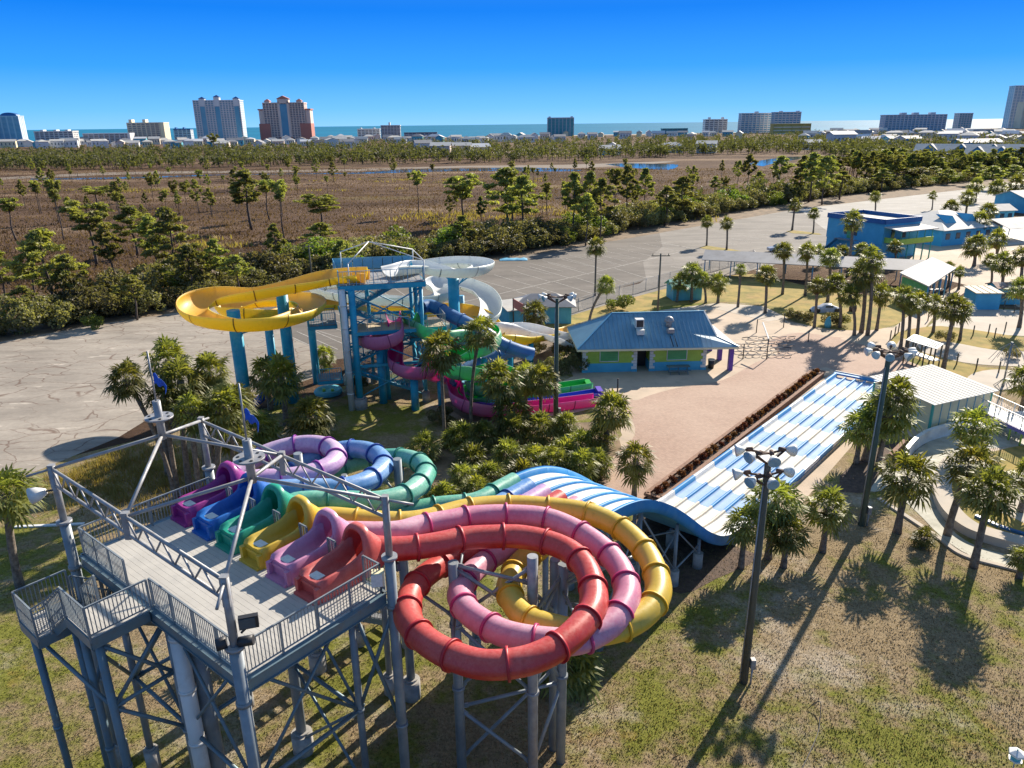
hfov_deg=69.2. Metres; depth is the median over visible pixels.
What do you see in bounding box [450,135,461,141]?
beach house
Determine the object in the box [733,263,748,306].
cabbage palm
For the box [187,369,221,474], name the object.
cabbage palm
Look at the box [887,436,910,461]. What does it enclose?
garden wall
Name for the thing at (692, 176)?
pine tree
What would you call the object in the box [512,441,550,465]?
palmetto
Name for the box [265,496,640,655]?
tube slide
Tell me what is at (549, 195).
pine tree
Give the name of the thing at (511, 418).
palmetto
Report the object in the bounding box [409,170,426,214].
pine tree
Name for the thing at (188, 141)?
beach house
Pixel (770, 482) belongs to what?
light pole
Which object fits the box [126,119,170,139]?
tower block
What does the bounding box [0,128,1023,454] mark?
ground
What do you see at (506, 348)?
tube slide
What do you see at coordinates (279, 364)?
cabbage palm
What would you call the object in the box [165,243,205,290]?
pine tree
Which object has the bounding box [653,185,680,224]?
pine tree
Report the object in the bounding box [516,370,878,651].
racing slide
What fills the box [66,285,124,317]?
hedge bush
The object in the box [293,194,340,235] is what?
pine tree
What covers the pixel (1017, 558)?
cabbage palm
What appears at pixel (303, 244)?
hedge bush
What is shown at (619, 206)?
hedge bush
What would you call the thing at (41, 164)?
pine tree
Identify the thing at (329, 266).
hedge bush
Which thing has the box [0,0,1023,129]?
sky
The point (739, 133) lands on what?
beach house
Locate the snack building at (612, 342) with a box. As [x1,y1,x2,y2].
[567,310,738,372]
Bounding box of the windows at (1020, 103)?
[1014,103,1023,127]
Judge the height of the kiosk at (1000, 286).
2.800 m
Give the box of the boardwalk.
[977,394,1023,445]
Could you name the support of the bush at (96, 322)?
on the parking lot
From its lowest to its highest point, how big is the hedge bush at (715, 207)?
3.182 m
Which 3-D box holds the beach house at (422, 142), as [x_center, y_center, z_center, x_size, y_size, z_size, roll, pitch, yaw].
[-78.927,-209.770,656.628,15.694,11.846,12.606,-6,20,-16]
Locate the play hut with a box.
[665,279,701,300]
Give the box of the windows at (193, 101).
[193,101,246,139]
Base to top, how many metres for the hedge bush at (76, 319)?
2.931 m
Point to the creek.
(483, 169)
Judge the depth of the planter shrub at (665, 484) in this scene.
50.77 m
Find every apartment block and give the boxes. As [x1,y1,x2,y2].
[33,129,80,144]
[82,133,134,143]
[173,127,193,139]
[357,128,380,137]
[380,122,400,138]
[404,132,436,135]
[661,128,687,133]
[702,117,727,132]
[770,123,810,133]
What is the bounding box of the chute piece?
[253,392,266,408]
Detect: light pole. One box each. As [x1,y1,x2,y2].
[538,292,575,421]
[732,444,797,684]
[858,341,917,526]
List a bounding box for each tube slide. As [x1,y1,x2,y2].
[170,435,551,527]
[192,439,535,541]
[214,447,520,554]
[239,493,671,645]
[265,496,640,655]
[294,489,608,682]
[418,299,602,404]
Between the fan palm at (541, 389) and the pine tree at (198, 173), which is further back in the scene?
the pine tree at (198, 173)
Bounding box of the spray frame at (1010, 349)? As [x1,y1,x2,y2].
[991,342,1023,389]
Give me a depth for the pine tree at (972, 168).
281.27 m
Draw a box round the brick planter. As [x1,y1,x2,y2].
[644,369,825,499]
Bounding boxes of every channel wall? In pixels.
[904,411,1023,455]
[932,452,1023,550]
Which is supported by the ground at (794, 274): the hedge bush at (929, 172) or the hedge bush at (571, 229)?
the hedge bush at (929, 172)
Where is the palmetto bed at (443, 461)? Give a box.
[412,422,621,496]
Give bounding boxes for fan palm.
[101,356,177,499]
[417,326,466,433]
[459,314,499,424]
[471,356,524,434]
[508,359,543,403]
[520,359,560,410]
[585,236,606,295]
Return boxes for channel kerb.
[877,497,1016,571]
[974,514,1023,535]
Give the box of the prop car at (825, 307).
[809,303,838,312]
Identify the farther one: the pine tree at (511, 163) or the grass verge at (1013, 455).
the pine tree at (511, 163)
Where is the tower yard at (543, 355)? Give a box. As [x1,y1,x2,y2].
[330,341,561,423]
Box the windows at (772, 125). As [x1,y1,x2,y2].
[770,125,808,132]
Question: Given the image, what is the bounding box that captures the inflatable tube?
[314,385,342,397]
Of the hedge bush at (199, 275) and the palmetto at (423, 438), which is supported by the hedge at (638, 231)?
the hedge bush at (199, 275)
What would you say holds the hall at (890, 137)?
on the ground at (794, 274)
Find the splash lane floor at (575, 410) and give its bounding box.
[544,397,600,415]
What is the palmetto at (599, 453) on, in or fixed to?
on the palmetto bed at (443, 461)
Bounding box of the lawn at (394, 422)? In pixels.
[0,302,1023,767]
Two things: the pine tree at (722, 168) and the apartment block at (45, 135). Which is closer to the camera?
the pine tree at (722, 168)
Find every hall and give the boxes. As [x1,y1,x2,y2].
[597,145,621,154]
[802,139,821,149]
[826,131,856,142]
[882,135,921,144]
[915,209,1002,245]
[950,138,1002,143]
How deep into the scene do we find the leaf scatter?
33.45 m
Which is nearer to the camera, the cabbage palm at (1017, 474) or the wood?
the cabbage palm at (1017, 474)
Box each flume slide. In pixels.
[176,267,577,344]
[309,256,574,346]
[358,311,599,416]
[401,310,592,402]
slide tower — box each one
[11,351,420,767]
[307,241,446,410]
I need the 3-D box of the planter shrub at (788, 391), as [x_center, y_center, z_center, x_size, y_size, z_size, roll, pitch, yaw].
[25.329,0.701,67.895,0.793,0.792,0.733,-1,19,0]
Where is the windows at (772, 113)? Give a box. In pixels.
[771,113,799,123]
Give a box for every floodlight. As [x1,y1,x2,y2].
[26,487,52,504]
[1008,747,1023,767]
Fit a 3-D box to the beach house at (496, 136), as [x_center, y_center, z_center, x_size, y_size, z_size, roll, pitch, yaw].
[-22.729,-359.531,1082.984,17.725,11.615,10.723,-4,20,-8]
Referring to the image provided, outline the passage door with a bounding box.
[637,351,645,365]
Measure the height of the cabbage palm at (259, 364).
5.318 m
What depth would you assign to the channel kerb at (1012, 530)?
45.80 m
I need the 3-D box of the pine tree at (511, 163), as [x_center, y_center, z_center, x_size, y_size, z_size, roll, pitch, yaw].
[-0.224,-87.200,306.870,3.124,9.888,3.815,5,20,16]
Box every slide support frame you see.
[293,452,548,696]
[423,553,632,767]
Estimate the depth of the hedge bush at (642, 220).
175.47 m
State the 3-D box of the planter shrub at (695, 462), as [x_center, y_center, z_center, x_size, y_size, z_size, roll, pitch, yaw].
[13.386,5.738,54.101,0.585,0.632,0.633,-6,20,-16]
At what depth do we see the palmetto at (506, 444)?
54.54 m
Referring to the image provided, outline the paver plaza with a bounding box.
[604,333,993,498]
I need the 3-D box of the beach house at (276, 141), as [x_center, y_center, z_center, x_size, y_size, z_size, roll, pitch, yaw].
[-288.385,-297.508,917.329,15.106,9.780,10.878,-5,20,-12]
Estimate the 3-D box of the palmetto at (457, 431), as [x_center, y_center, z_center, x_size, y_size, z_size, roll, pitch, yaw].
[-4.048,4.561,58.524,3.982,3.706,3.902,-1,19,0]
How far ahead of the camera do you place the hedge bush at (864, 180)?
261.85 m
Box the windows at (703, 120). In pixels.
[703,120,726,131]
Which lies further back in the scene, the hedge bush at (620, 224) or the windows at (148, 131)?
the windows at (148, 131)
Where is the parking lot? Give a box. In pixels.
[0,307,336,474]
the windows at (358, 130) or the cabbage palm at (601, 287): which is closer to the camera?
the cabbage palm at (601, 287)
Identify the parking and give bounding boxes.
[641,209,826,282]
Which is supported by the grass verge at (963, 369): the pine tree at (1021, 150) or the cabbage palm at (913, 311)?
the cabbage palm at (913, 311)
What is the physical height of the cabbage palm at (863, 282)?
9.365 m
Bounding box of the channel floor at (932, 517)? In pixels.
[871,426,1023,566]
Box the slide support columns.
[226,277,532,411]
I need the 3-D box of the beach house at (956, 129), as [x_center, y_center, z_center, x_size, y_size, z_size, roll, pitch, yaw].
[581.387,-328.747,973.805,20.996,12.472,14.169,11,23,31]
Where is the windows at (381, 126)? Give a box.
[381,126,400,136]
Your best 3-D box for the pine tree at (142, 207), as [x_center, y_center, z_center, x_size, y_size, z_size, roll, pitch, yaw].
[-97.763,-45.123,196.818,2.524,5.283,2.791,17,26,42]
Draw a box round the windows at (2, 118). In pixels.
[0,117,26,139]
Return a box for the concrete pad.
[995,473,1023,522]
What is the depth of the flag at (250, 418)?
21.67 m
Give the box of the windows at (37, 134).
[35,132,79,143]
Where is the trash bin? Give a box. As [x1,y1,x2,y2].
[708,358,714,368]
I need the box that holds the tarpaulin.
[500,257,526,260]
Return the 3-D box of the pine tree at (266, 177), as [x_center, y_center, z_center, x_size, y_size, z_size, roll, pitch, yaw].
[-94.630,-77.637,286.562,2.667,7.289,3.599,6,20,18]
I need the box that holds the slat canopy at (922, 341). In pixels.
[902,334,942,366]
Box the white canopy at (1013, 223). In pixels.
[988,217,1023,241]
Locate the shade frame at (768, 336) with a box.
[742,313,809,358]
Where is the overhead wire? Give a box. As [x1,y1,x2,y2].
[0,249,304,281]
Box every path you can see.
[659,303,786,320]
[841,287,964,349]
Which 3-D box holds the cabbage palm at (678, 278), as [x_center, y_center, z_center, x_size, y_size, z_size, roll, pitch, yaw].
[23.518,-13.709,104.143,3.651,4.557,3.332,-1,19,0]
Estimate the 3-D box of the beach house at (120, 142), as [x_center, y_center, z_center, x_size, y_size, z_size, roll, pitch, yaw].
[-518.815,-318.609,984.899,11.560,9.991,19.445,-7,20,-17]
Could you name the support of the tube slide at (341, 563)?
attached to the slide tower at (190, 594)
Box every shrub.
[653,485,662,493]
[662,480,669,488]
[668,475,677,482]
[677,469,686,477]
[685,464,692,471]
[692,459,699,465]
[696,451,707,460]
[705,447,712,455]
[710,443,718,450]
[724,435,731,441]
[730,431,737,436]
[734,425,743,431]
[741,422,747,427]
[745,417,753,424]
[751,414,759,420]
[756,410,764,416]
[767,402,774,407]
[771,398,778,404]
[775,394,782,401]
[785,388,792,394]
[790,385,796,391]
[797,378,805,383]
[814,368,820,375]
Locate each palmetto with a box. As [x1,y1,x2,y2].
[401,427,444,462]
[420,479,461,498]
[438,419,480,455]
[446,439,488,469]
[446,460,479,491]
[457,473,489,493]
[466,417,504,453]
[466,459,507,482]
[489,435,529,472]
[496,411,533,443]
[504,454,535,474]
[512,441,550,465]
[519,408,559,446]
[528,461,555,467]
[536,443,571,469]
[540,647,605,706]
[545,434,579,465]
[549,409,580,442]
[561,426,599,450]
[563,446,600,479]
[571,446,605,475]
[584,445,615,481]
[585,424,619,452]
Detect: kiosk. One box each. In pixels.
[963,285,1003,309]
[985,282,1020,304]
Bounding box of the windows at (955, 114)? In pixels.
[953,114,971,127]
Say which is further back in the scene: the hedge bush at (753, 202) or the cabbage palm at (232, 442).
the hedge bush at (753, 202)
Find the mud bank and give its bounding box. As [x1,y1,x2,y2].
[0,161,676,179]
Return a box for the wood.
[0,128,1023,204]
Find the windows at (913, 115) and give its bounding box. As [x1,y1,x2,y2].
[880,115,945,130]
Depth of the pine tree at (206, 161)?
403.75 m
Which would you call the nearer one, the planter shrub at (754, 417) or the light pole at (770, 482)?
the light pole at (770, 482)
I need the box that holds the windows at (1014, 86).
[1002,86,1023,127]
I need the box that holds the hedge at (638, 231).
[0,173,1023,341]
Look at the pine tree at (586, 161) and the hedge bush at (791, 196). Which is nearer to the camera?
the hedge bush at (791, 196)
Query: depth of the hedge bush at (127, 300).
99.72 m
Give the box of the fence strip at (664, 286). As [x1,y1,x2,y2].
[544,262,752,324]
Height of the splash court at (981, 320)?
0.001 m
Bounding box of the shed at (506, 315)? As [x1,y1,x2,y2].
[498,297,532,322]
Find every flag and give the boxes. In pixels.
[153,373,166,394]
[244,408,258,429]
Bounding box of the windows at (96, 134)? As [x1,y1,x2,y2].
[84,134,127,142]
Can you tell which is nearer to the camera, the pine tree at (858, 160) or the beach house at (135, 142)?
the pine tree at (858, 160)
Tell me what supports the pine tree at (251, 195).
on the ground at (794, 274)
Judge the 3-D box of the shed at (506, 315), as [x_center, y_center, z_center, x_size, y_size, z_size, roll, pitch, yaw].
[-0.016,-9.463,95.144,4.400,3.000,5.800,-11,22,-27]
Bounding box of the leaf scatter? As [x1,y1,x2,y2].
[493,539,1021,767]
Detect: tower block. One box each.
[0,113,28,139]
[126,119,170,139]
[192,95,246,139]
[257,96,314,141]
[547,116,573,135]
[737,111,771,132]
[771,111,801,123]
[879,112,947,130]
[952,113,973,127]
[1001,85,1023,127]
[1013,102,1023,128]
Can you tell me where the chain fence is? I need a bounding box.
[571,250,756,312]
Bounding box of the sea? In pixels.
[27,119,1002,140]
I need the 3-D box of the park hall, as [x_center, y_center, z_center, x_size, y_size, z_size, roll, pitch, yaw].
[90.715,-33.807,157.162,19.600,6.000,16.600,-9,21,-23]
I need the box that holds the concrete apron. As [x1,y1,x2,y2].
[561,309,1018,545]
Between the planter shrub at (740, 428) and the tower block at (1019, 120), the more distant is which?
the tower block at (1019, 120)
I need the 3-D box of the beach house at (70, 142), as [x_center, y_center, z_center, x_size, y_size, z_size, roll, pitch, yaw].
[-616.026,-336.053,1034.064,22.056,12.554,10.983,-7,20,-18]
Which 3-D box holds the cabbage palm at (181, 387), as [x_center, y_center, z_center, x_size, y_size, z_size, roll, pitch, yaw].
[-22.011,2.770,50.161,3.908,10.110,3.763,15,25,37]
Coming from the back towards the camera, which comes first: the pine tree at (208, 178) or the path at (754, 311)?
the pine tree at (208, 178)
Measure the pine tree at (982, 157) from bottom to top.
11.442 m
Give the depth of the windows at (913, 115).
1625.81 m
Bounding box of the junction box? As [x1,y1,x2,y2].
[371,568,384,587]
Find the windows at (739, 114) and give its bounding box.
[738,114,771,132]
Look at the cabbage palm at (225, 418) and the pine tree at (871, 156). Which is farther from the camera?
the pine tree at (871, 156)
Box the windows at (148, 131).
[128,124,160,137]
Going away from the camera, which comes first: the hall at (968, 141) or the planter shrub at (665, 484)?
the planter shrub at (665, 484)
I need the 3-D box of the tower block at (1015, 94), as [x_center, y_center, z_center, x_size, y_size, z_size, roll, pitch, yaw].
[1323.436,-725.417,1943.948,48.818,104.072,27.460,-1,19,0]
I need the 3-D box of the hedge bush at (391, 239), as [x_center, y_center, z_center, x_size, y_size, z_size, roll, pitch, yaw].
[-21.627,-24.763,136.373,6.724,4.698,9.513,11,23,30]
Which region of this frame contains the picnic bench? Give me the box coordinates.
[666,364,690,374]
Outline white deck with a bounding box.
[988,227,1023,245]
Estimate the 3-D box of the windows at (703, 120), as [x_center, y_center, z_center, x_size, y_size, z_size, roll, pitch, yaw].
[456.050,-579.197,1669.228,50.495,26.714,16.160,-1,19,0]
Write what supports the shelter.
on the ground at (794, 274)
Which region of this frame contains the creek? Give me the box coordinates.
[31,167,581,179]
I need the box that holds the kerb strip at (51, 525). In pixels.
[14,522,84,527]
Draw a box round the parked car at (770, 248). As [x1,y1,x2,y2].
[767,244,791,251]
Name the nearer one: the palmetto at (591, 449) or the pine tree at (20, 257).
the palmetto at (591, 449)
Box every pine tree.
[0,197,24,240]
[0,250,23,297]
[1,227,90,294]
[4,285,44,323]
[12,245,41,300]
[15,179,26,208]
[26,158,34,171]
[28,180,41,213]
[28,183,41,212]
[35,167,46,190]
[39,160,45,174]
[43,179,64,240]
[45,169,55,178]
[48,172,54,179]
[50,197,59,222]
[50,253,88,291]
[57,199,114,265]
[60,197,72,221]
[65,161,70,176]
[78,186,106,202]
[82,196,90,209]
[88,222,126,272]
[103,185,110,206]
[107,181,120,207]
[109,181,120,212]
[110,205,149,255]
[110,274,149,319]
[111,191,122,211]
[115,177,125,191]
[117,195,129,209]
[122,161,128,171]
[122,181,128,192]
[129,215,172,260]
[139,204,147,213]
[139,206,202,268]
[141,192,148,208]
[142,172,156,200]
[153,170,161,195]
[158,190,168,204]
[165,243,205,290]
[168,179,177,207]
[173,191,180,213]
[179,181,188,204]
[188,179,204,210]
[193,170,202,185]
[196,239,230,281]
[201,188,216,215]
[202,159,210,172]
[203,174,210,184]
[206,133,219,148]
[217,254,254,286]
[226,169,237,184]
[227,169,268,229]
[254,179,271,219]
[261,173,269,179]
[262,223,286,254]
[268,179,287,238]
[284,158,290,172]
[291,166,300,186]
[292,176,300,192]
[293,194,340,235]
[297,222,349,244]
[310,158,319,178]
[328,161,337,181]
[328,239,356,262]
[389,157,396,175]
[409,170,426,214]
[442,173,485,215]
[444,195,455,215]
[445,215,477,255]
[451,194,458,212]
[475,196,486,221]
[480,166,529,223]
[498,167,522,220]
[501,175,544,225]
[507,161,515,166]
[521,166,529,179]
[539,182,552,214]
[542,190,551,200]
[561,172,585,224]
[569,192,596,245]
[573,170,603,213]
[582,155,589,168]
[585,177,619,237]
[587,161,595,170]
[603,168,623,205]
[616,163,639,207]
[627,164,635,191]
[631,184,639,199]
[636,168,655,200]
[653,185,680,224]
[663,176,706,209]
[688,165,698,185]
[688,174,696,190]
[709,176,721,191]
[719,160,725,177]
[720,176,730,185]
[733,160,741,183]
[740,154,758,183]
[750,171,764,185]
[769,155,796,179]
[789,162,814,200]
[795,155,808,177]
[798,151,824,201]
[805,155,841,204]
[827,154,840,178]
[827,171,854,199]
[835,156,848,171]
[843,157,850,172]
[845,149,854,172]
[847,150,862,176]
[850,152,867,174]
[850,157,864,177]
[857,163,876,177]
[864,151,881,175]
[868,160,879,173]
[870,168,895,191]
[876,153,893,165]
[877,163,892,176]
[878,149,893,160]
[884,147,899,157]
[885,154,904,173]
[893,161,907,175]
[894,148,908,154]
[900,167,928,186]
[901,156,916,174]
[906,153,922,167]
[911,149,928,154]
[917,151,936,165]
[927,166,943,173]
[933,157,947,171]
[936,162,947,169]
[938,169,960,183]
[952,149,968,162]
[954,156,970,170]
[961,162,990,177]
[968,154,980,165]
[972,150,986,162]
[977,165,1008,188]
[987,148,999,154]
[998,153,1019,169]
[999,164,1023,177]
[1003,147,1014,153]
[1018,147,1023,158]
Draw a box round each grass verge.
[546,274,906,330]
[891,326,1023,350]
[915,352,1013,377]
[952,445,1023,535]
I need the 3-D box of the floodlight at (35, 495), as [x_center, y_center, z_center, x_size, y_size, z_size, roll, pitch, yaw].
[-16.239,3.854,25.549,0.896,0.588,0.612,-1,19,0]
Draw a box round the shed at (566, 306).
[516,293,575,323]
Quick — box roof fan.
[664,316,674,332]
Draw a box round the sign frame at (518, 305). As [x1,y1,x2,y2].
[512,298,533,322]
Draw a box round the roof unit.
[634,318,644,334]
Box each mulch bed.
[621,517,753,593]
[840,440,925,492]
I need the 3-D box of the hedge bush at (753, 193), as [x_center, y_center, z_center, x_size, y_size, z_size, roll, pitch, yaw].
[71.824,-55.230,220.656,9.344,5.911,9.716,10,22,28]
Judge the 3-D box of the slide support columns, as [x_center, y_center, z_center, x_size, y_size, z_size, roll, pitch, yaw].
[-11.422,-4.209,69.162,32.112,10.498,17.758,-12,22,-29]
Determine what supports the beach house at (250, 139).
on the ground at (794, 274)
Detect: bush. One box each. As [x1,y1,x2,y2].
[0,293,50,334]
[0,314,11,335]
[18,296,75,328]
[41,272,98,311]
[44,294,76,311]
[52,304,95,324]
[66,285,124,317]
[74,267,140,317]
[80,314,103,329]
[96,263,179,302]
[102,291,139,314]
[121,286,165,313]
[148,257,175,270]
[150,263,206,293]
[150,286,185,308]
[171,279,214,295]
[175,256,238,286]
[195,281,228,288]
[212,263,266,286]
[217,274,258,287]
[219,251,268,269]
[238,248,293,283]
[241,269,280,286]
[266,263,303,282]
[277,242,310,261]
[279,260,317,275]
[282,239,332,260]
[293,254,332,274]
[301,236,367,264]
[309,252,346,270]
[323,239,360,255]
[343,235,375,252]
[348,239,387,255]
[349,254,374,268]
[353,376,368,386]
[358,246,399,268]
[370,234,388,245]
[371,235,415,250]
[375,241,415,260]
[378,223,418,241]
[388,238,427,259]
[411,236,436,257]
[417,248,434,259]
[418,224,466,257]
[423,228,456,240]
[425,406,456,425]
[430,244,453,257]
[436,238,469,255]
[448,237,486,256]
[453,221,508,253]
[468,233,508,256]
[480,235,517,254]
[484,217,523,232]
[498,230,531,251]
[502,219,549,245]
[519,234,543,249]
[523,216,557,236]
[527,342,546,353]
[531,234,551,247]
[543,356,572,374]
[545,229,570,244]
[549,218,572,231]
[551,224,572,231]
[551,227,577,245]
[551,339,575,354]
[557,211,594,224]
[557,222,583,236]
[559,347,589,370]
[571,224,592,240]
[577,220,592,225]
[578,211,602,225]
[582,224,605,238]
[592,215,607,232]
[596,225,611,234]
[599,208,629,227]
[602,202,632,214]
[605,220,620,233]
[605,294,635,309]
[607,218,628,230]
[615,206,640,227]
[622,213,648,229]
[630,199,655,216]
[634,209,660,226]
[637,200,662,209]
[654,211,671,225]
[655,206,674,212]
[658,210,673,223]
[663,204,697,218]
[672,211,687,221]
[677,209,692,218]
[679,195,700,203]
[680,200,708,215]
[688,202,705,217]
[700,205,714,215]
[704,192,735,211]
[705,203,720,213]
[712,200,733,212]
[717,189,749,203]
[729,203,740,211]
[733,191,749,207]
[734,197,748,209]
[744,188,769,207]
[747,196,758,207]
[750,194,769,206]
[754,187,777,204]
[765,193,779,205]
[770,190,786,204]
[771,183,789,199]
[772,190,792,202]
[780,193,798,201]
[782,308,800,318]
[794,311,813,321]
[803,191,818,198]
[804,188,819,197]
[815,186,832,196]
[820,312,838,324]
[825,188,837,195]
[831,313,850,323]
[843,186,853,193]
[849,177,865,185]
[851,183,866,192]
[856,178,872,183]
[856,182,870,191]
[857,178,877,185]
[864,184,878,191]
[869,182,885,191]
[879,178,898,189]
[892,175,902,180]
[895,175,912,184]
[896,180,906,188]
[902,176,915,186]
[911,180,919,186]
[913,178,931,185]
[915,169,934,175]
[915,174,931,179]
[920,173,938,181]
[934,330,957,340]
[937,174,947,183]
[953,172,966,181]
[957,172,970,180]
[1001,348,1020,357]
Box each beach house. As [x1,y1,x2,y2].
[0,139,17,147]
[17,139,26,146]
[23,140,33,146]
[34,140,48,148]
[49,139,64,147]
[60,138,78,147]
[79,137,89,143]
[86,140,90,146]
[90,139,106,146]
[100,139,108,147]
[115,140,124,146]
[123,140,139,147]
[133,137,146,143]
[142,140,152,146]
[148,136,160,143]
[162,139,175,148]
[171,141,183,147]
[176,137,186,144]
[183,138,193,146]
[191,139,202,145]
[202,136,215,143]
[206,138,224,147]
[214,141,230,148]
[226,137,243,145]
[229,140,237,145]
[245,137,254,143]
[253,140,265,147]
[272,139,284,147]
[281,135,291,142]
[286,138,294,143]
[300,139,310,145]
[325,138,338,146]
[332,136,346,142]
[339,139,354,148]
[354,136,367,141]
[373,134,380,140]
[388,135,400,142]
[394,137,406,142]
[411,134,423,141]
[413,140,431,153]
[427,134,438,141]
[429,142,451,156]
[436,135,444,141]
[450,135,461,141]
[451,142,471,152]
[468,137,479,142]
[471,143,490,154]
[476,136,488,142]
[490,133,501,141]
[500,133,510,141]
[509,135,516,141]
[518,134,533,142]
[530,133,537,141]
[539,132,549,140]
[553,134,565,141]
[578,132,584,138]
[587,132,597,139]
[618,131,631,138]
[636,130,641,136]
[646,130,651,136]
[652,131,664,138]
[663,142,682,152]
[666,131,677,135]
[677,131,687,136]
[687,132,696,139]
[696,140,717,152]
[702,131,709,136]
[709,131,716,135]
[722,130,733,135]
[735,131,742,138]
[798,133,809,139]
[803,131,816,138]
[854,130,871,135]
[856,134,869,137]
[861,136,881,140]
[869,128,878,133]
[879,128,886,133]
[885,131,904,135]
[893,135,905,142]
[895,130,908,135]
[915,128,927,133]
[918,130,936,137]
[936,131,960,140]
[946,128,964,132]
[957,132,978,138]
[973,129,993,131]
[985,133,1000,138]
[994,129,1014,131]
[1002,130,1019,138]
[1013,135,1023,143]
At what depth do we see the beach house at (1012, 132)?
855.08 m
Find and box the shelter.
[702,250,930,288]
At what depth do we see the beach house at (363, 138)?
1137.17 m
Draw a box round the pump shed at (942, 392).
[869,364,998,431]
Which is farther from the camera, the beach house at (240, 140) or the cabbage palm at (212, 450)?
the beach house at (240, 140)
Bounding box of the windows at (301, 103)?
[263,103,306,140]
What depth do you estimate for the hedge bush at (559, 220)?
163.05 m
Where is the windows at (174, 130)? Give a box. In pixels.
[174,130,193,138]
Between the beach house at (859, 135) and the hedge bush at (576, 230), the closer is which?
the hedge bush at (576, 230)
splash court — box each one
[917,342,1023,365]
[928,309,1023,335]
[968,369,1023,389]
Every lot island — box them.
[699,246,737,250]
[787,230,820,234]
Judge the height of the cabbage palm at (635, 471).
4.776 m
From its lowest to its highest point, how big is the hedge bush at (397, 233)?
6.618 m
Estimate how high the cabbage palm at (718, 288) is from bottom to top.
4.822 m
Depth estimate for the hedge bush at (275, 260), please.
118.87 m
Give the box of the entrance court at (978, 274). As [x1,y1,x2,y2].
[831,226,1023,306]
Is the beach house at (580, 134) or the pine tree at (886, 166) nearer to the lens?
the pine tree at (886, 166)
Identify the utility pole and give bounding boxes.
[303,245,313,272]
[651,253,669,310]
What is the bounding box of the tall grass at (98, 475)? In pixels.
[1,440,254,517]
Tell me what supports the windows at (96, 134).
in the apartment block at (110, 137)
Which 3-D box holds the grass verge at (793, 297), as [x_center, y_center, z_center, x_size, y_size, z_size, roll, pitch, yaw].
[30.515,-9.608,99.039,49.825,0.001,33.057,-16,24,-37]
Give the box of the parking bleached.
[800,185,1023,229]
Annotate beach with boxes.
[225,128,995,140]
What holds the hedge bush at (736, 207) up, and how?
on the hedge at (638, 231)
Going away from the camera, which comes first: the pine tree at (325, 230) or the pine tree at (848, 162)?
the pine tree at (325, 230)
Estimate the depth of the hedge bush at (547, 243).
151.29 m
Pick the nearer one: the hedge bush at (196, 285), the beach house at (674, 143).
the hedge bush at (196, 285)
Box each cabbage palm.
[0,462,49,589]
[138,334,194,475]
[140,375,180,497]
[149,354,206,491]
[167,389,213,488]
[185,351,235,477]
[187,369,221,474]
[196,380,261,475]
[213,424,255,457]
[221,381,259,461]
[236,408,285,448]
[249,353,282,410]
[251,349,308,425]
[280,394,341,437]
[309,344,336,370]
[491,386,536,430]
[519,299,548,325]
[586,388,634,450]
[588,274,615,320]
[612,438,657,496]
[667,271,691,301]
[680,261,703,301]
[691,271,711,302]
[698,215,713,245]
[707,270,729,302]
[719,214,734,249]
[720,501,772,569]
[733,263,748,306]
[741,475,807,559]
[751,264,779,313]
[763,509,814,568]
[772,241,794,294]
[787,196,803,229]
[795,239,816,295]
[800,482,858,553]
[804,274,830,327]
[806,207,820,232]
[813,243,825,254]
[817,247,843,301]
[824,272,850,327]
[834,404,887,463]
[835,283,864,335]
[836,244,848,255]
[840,209,865,276]
[845,258,887,332]
[852,241,869,256]
[855,244,887,335]
[857,384,925,461]
[868,190,880,210]
[868,280,896,330]
[869,374,920,465]
[874,445,948,534]
[884,238,904,258]
[888,280,919,349]
[897,294,922,348]
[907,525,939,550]
[912,289,933,334]
[924,292,943,332]
[927,190,937,209]
[935,291,976,369]
[936,438,1006,536]
[940,199,960,211]
[944,260,956,286]
[947,403,1006,462]
[950,298,973,340]
[951,462,1023,568]
[952,264,967,288]
[957,188,976,212]
[959,231,990,266]
[965,175,984,201]
[973,209,991,230]
[977,200,999,218]
[980,252,995,281]
[985,178,1008,195]
[985,227,1012,258]
[986,250,1015,281]
[1000,275,1023,327]
[1001,363,1023,410]
[1003,545,1023,579]
[1005,173,1023,191]
[1006,244,1023,277]
[1007,456,1023,512]
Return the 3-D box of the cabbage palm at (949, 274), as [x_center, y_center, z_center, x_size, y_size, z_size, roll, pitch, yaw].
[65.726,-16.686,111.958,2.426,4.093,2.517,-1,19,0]
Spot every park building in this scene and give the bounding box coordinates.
[824,210,938,258]
[984,204,1017,218]
[992,190,1023,212]
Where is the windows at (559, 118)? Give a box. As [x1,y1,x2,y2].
[547,118,572,135]
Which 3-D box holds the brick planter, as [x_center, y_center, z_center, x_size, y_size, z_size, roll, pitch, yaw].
[20.046,3.246,61.933,1.450,0.504,33.780,14,24,37]
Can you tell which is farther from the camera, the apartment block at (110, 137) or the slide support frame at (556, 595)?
the apartment block at (110, 137)
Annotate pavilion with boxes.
[900,257,955,302]
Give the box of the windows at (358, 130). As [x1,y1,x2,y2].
[358,130,380,137]
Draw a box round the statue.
[824,316,831,327]
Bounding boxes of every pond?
[607,163,677,169]
[751,157,800,165]
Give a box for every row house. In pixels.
[913,143,1023,153]
[964,146,1021,153]
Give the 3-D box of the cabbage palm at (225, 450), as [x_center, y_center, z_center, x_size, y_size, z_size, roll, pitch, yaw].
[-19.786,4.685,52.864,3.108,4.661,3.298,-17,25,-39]
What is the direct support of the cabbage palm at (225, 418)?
on the lawn at (394, 422)
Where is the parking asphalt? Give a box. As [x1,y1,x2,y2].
[260,233,661,358]
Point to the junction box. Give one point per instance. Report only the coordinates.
(377, 578)

